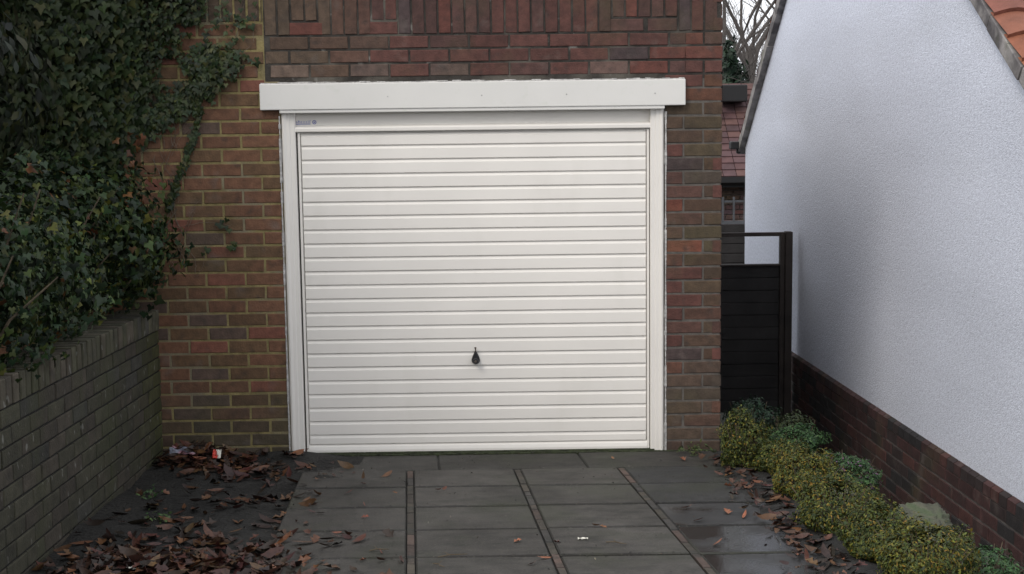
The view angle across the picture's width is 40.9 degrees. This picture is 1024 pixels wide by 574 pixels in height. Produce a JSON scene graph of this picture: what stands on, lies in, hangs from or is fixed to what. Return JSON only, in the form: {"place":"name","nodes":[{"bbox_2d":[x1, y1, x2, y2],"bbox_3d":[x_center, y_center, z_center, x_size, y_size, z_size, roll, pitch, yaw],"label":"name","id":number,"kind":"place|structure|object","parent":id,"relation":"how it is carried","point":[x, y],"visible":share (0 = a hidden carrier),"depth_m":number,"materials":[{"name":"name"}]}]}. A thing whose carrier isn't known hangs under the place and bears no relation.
{"place":"outdoors","nodes":[
{"label":"outdoors","id":0,"kind":"place"},
{"bbox_2d":[30,451,363,573],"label":"soil bed","id":1,"kind":"object","parent":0,"point":[172,482],"visible":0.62,"depth_m":6.63,"materials":[{"name":"black soil"}]},
{"bbox_2d":[136,484,162,498],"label":"weed","id":2,"kind":"object","parent":1,"relation":"on","point":[150,495],"visible":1,"depth_m":6.88,"materials":[{"name":"green plant"}]},
{"bbox_2d":[144,509,175,523],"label":"weed","id":3,"kind":"object","parent":1,"relation":"on","point":[159,518],"visible":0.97,"depth_m":6.45,"materials":[{"name":"green plant"}]},
{"bbox_2d":[193,519,205,527],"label":"fallen leaf","id":4,"kind":"object","parent":1,"relation":"on","point":[201,524],"visible":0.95,"depth_m":6.29,"materials":[{"name":"brown plant"}]},
{"bbox_2d":[207,488,223,490],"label":"fallen leaf","id":5,"kind":"object","parent":1,"relation":"on","point":[216,489],"visible":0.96,"depth_m":6.96,"materials":[{"name":"brown plant"}]},
{"bbox_2d":[29,439,406,573],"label":"leaf litter","id":6,"kind":"object","parent":1,"relation":"on","point":[145,558],"visible":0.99,"depth_m":5.86,"materials":[{"name":"brown plant"}]},
{"bbox_2d":[170,446,194,454],"bbox_3d":[-1.832,0.912,7.651,0.151,0.048,0.052,6,50,7],"label":"wrapper","id":7,"kind":"object","parent":6,"relation":"on","point":[178,451],"visible":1,"depth_m":7.65,"materials":[{"name":"grey plastic"}]},
{"bbox_2d":[212,449,221,457],"bbox_3d":[-1.637,0.925,7.604,0.046,0.051,0.019,4,-27,-7],"label":"wrapper","id":8,"kind":"object","parent":6,"relation":"on","point":[216,454],"visible":1,"depth_m":7.60,"materials":[{"name":"red plastic"}]},
{"bbox_2d":[259,451,823,573],"bbox_3d":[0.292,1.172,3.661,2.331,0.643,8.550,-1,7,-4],"label":"paving","id":9,"kind":"structure","parent":0,"point":[635,523],"depth_m":6.13,"materials":[{"name":"grey concrete"}]},
{"bbox_2d":[438,552,463,557],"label":"twig","id":10,"kind":"object","parent":9,"relation":"on","point":[449,554],"visible":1,"depth_m":5.42,"materials":[{"name":"brown wood"}]},
{"bbox_2d":[306,447,715,455],"bbox_3d":[-0.057,0.961,7.950,2.452,0.058,0.228,-1,7,0],"label":"threshold moss","id":11,"kind":"object","parent":9,"relation":"on","point":[470,452],"visible":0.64,"depth_m":7.86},
{"bbox_2d":[222,450,813,573],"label":"debris","id":12,"kind":"object","parent":9,"relation":"on","point":[510,504],"visible":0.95,"depth_m":6.43,"materials":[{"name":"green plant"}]},
{"bbox_2d":[677,438,711,455],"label":"weed","id":13,"kind":"object","parent":9,"relation":"on","point":[695,448],"visible":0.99,"depth_m":7.74,"materials":[{"name":"green plant"}]},
{"bbox_2d":[721,0,774,79],"label":"sky","id":14,"kind":"structure","parent":0,"point":[747,10],"materials":[{"name":"white"}]},
{"bbox_2d":[719,413,881,522],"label":"ground","id":15,"kind":"structure","parent":0,"point":[721,416],"depth_m":11.48,"materials":[{"name":"black soil"}]},
{"bbox_2d":[0,0,66,219],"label":"tall shrub","id":16,"kind":"object","parent":15,"relation":"on","point":[6,46],"visible":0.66,"depth_m":6.94,"materials":[{"name":"green plant"}]},
{"bbox_2d":[0,310,162,573],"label":"garden wall","id":17,"kind":"structure","parent":15,"relation":"on","point":[81,439],"depth_m":6.24,"materials":[{"name":"brick"}]},
{"bbox_2d":[0,141,194,382],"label":"hedge","id":18,"kind":"object","parent":17,"relation":"on","point":[30,310],"visible":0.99,"depth_m":6.38,"materials":[{"name":"green plant"}]},
{"bbox_2d":[0,0,722,453],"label":"garage","id":19,"kind":"structure","parent":15,"relation":"on","point":[468,224],"depth_m":7.73,"materials":[{"name":"brick"}]},
{"bbox_2d":[0,0,260,304],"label":"ivy","id":20,"kind":"object","parent":19,"relation":"attached to","point":[94,36],"visible":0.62,"depth_m":7.46,"materials":[{"name":"green plant"}]},
{"bbox_2d":[297,129,648,452],"bbox_3d":[-0.204,0.032,7.779,1.967,1.826,0.089,-1,7,0],"label":"door","id":21,"kind":"structure","parent":19,"relation":"in","point":[462,290],"depth_m":7.78,"materials":[{"name":"white paint"}]},
{"bbox_2d":[297,128,648,447],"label":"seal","id":22,"kind":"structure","parent":19,"relation":"in","point":[619,128],"depth_m":7.76,"materials":[{"name":"rubber"}]},
{"bbox_2d":[720,197,744,263],"bbox_3d":[2.391,-0.206,15.023,3.800,1.560,0.050,-1,7,-2],"label":"back fence","id":23,"kind":"object","parent":15,"relation":"on","point":[732,250],"visible":0.09,"depth_m":14.97,"materials":[{"name":"grey wood"}]},
{"bbox_2d":[721,34,748,83],"bbox_3d":[4.176,-2.898,27.133,1.515,4.227,1.394,-1,7,0],"label":"evergreen tree","id":24,"kind":"object","parent":15,"relation":"on","point":[731,67],"visible":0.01,"depth_m":26.73,"materials":[{"name":"green plant"}]},
{"bbox_2d":[720,83,752,224],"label":"brick house","id":25,"kind":"structure","parent":15,"relation":"on","point":[735,99],"depth_m":21.84,"materials":[{"name":"red tile"}]},
{"bbox_2d":[721,0,771,65],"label":"bare tree","id":26,"kind":"object","parent":15,"relation":"on","point":[755,18],"visible":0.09,"depth_m":41.29,"materials":[{"name":"brown plant"}]},
{"bbox_2d":[721,0,774,82],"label":"bare tree","id":27,"kind":"object","parent":15,"relation":"on","point":[758,42],"visible":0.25,"depth_m":34.28,"materials":[{"name":"brown plant"}]},
{"bbox_2d":[721,0,774,83],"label":"leafless shrub","id":28,"kind":"object","parent":15,"relation":"on","point":[745,55],"visible":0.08,"depth_m":27.20,"materials":[{"name":"brown plant"}]},
{"bbox_2d":[722,0,775,60],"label":"bare tree","id":29,"kind":"object","parent":15,"relation":"on","point":[749,19],"visible":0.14,"depth_m":29.30,"materials":[{"name":"brown plant"}]},
{"bbox_2d":[719,394,782,443],"bbox_3d":[1.443,0.830,8.185,0.381,0.410,0.374,-3,7,-21],"label":"teal shrub","id":30,"kind":"object","parent":15,"relation":"on","point":[760,408],"visible":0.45,"depth_m":8.11,"materials":[{"name":"green plant"}]},
{"bbox_2d":[719,231,792,432],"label":"side gate","id":31,"kind":"structure","parent":15,"relation":"on","point":[756,325],"depth_m":10.84,"materials":[{"name":"black wood"}]},
{"bbox_2d":[729,0,1023,573],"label":"white house","id":32,"kind":"structure","parent":15,"relation":"on","point":[879,144],"depth_m":8.21,"materials":[{"name":"paint"}]},
{"bbox_2d":[712,451,909,573],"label":"planting bank","id":33,"kind":"structure","parent":0,"point":[870,568],"depth_m":5.74,"materials":[{"name":"soil"}]},
{"bbox_2d":[716,404,774,467],"bbox_3d":[1.237,0.819,7.306,0.330,0.402,0.253,-1,7,0],"label":"golden shrub","id":34,"kind":"object","parent":33,"relation":"on","point":[741,444],"visible":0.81,"depth_m":7.25,"materials":[{"name":"green plant"}]},
{"bbox_2d":[751,434,807,473],"bbox_3d":[1.389,0.894,7.113,0.324,0.268,0.281,-1,7,0],"label":"golden shrub","id":35,"kind":"object","parent":33,"relation":"on","point":[765,461],"visible":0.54,"depth_m":7.07,"materials":[{"name":"green plant"}]},
{"bbox_2d":[698,452,867,573],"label":"leaf litter","id":36,"kind":"object","parent":33,"relation":"on","point":[829,553],"visible":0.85,"depth_m":5.85,"materials":[{"name":"brown plant"}]},
{"bbox_2d":[770,409,816,453],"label":"olive shrub","id":37,"kind":"object","parent":33,"relation":"on","point":[787,422],"visible":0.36,"depth_m":7.83,"materials":[{"name":"green plant"}]},
{"bbox_2d":[768,422,832,453],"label":"green shrub","id":38,"kind":"object","parent":33,"relation":"on","point":[813,440],"visible":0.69,"depth_m":7.53,"materials":[{"name":"green plant"}]},
{"bbox_2d":[768,442,848,496],"bbox_3d":[1.419,0.898,6.544,0.405,0.313,0.336,-1,7,0],"label":"golden shrub","id":39,"kind":"object","parent":33,"relation":"on","point":[824,466],"visible":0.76,"depth_m":6.48,"materials":[{"name":"green plant"}]},
{"bbox_2d":[789,465,888,534],"bbox_3d":[1.387,0.918,5.769,0.419,0.352,0.362,-1,7,0],"label":"golden shrub","id":40,"kind":"object","parent":33,"relation":"on","point":[812,517],"visible":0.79,"depth_m":5.72,"materials":[{"name":"green plant"}]},
{"bbox_2d":[812,447,882,494],"bbox_3d":[1.640,0.945,6.761,0.316,0.271,0.567,-1,7,0],"label":"heather","id":41,"kind":"object","parent":33,"relation":"on","point":[854,464],"visible":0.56,"depth_m":6.63,"materials":[{"name":"green plant"}]},
{"bbox_2d":[828,488,874,516],"bbox_3d":[1.586,1.040,6.424,0.218,0.180,0.312,3,9,-6],"label":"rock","id":42,"kind":"object","parent":33,"relation":"on","point":[848,498],"visible":0.04,"depth_m":6.36,"materials":[{"name":"grey stone"}]},
{"bbox_2d":[836,495,924,562],"bbox_3d":[1.435,0.964,5.334,0.366,0.298,0.298,-3,7,-21],"label":"golden shrub","id":43,"kind":"object","parent":33,"relation":"on","point":[855,529],"visible":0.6,"depth_m":5.29,"materials":[{"name":"green plant"}]},
{"bbox_2d":[884,502,954,565],"bbox_3d":[1.754,1.079,5.937,0.307,0.180,0.617,7,12,20],"label":"rock","id":44,"kind":"object","parent":33,"relation":"on","point":[934,513],"visible":0.26,"depth_m":6.02,"materials":[{"name":"grey stone"}]},
{"bbox_2d":[861,511,982,573],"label":"golden shrub","id":45,"kind":"object","parent":33,"relation":"on","point":[917,560],"visible":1,"depth_m":4.93,"materials":[{"name":"green plant"}]},
{"bbox_2d":[948,549,993,573],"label":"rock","id":46,"kind":"object","parent":33,"relation":"on","point":[975,565],"visible":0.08,"depth_m":5.44,"materials":[{"name":"grey stone"}]},
{"bbox_2d":[944,542,1023,573],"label":"heather","id":47,"kind":"object","parent":33,"relation":"on","point":[1008,566],"visible":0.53,"depth_m":5.09,"materials":[{"name":"green plant"}]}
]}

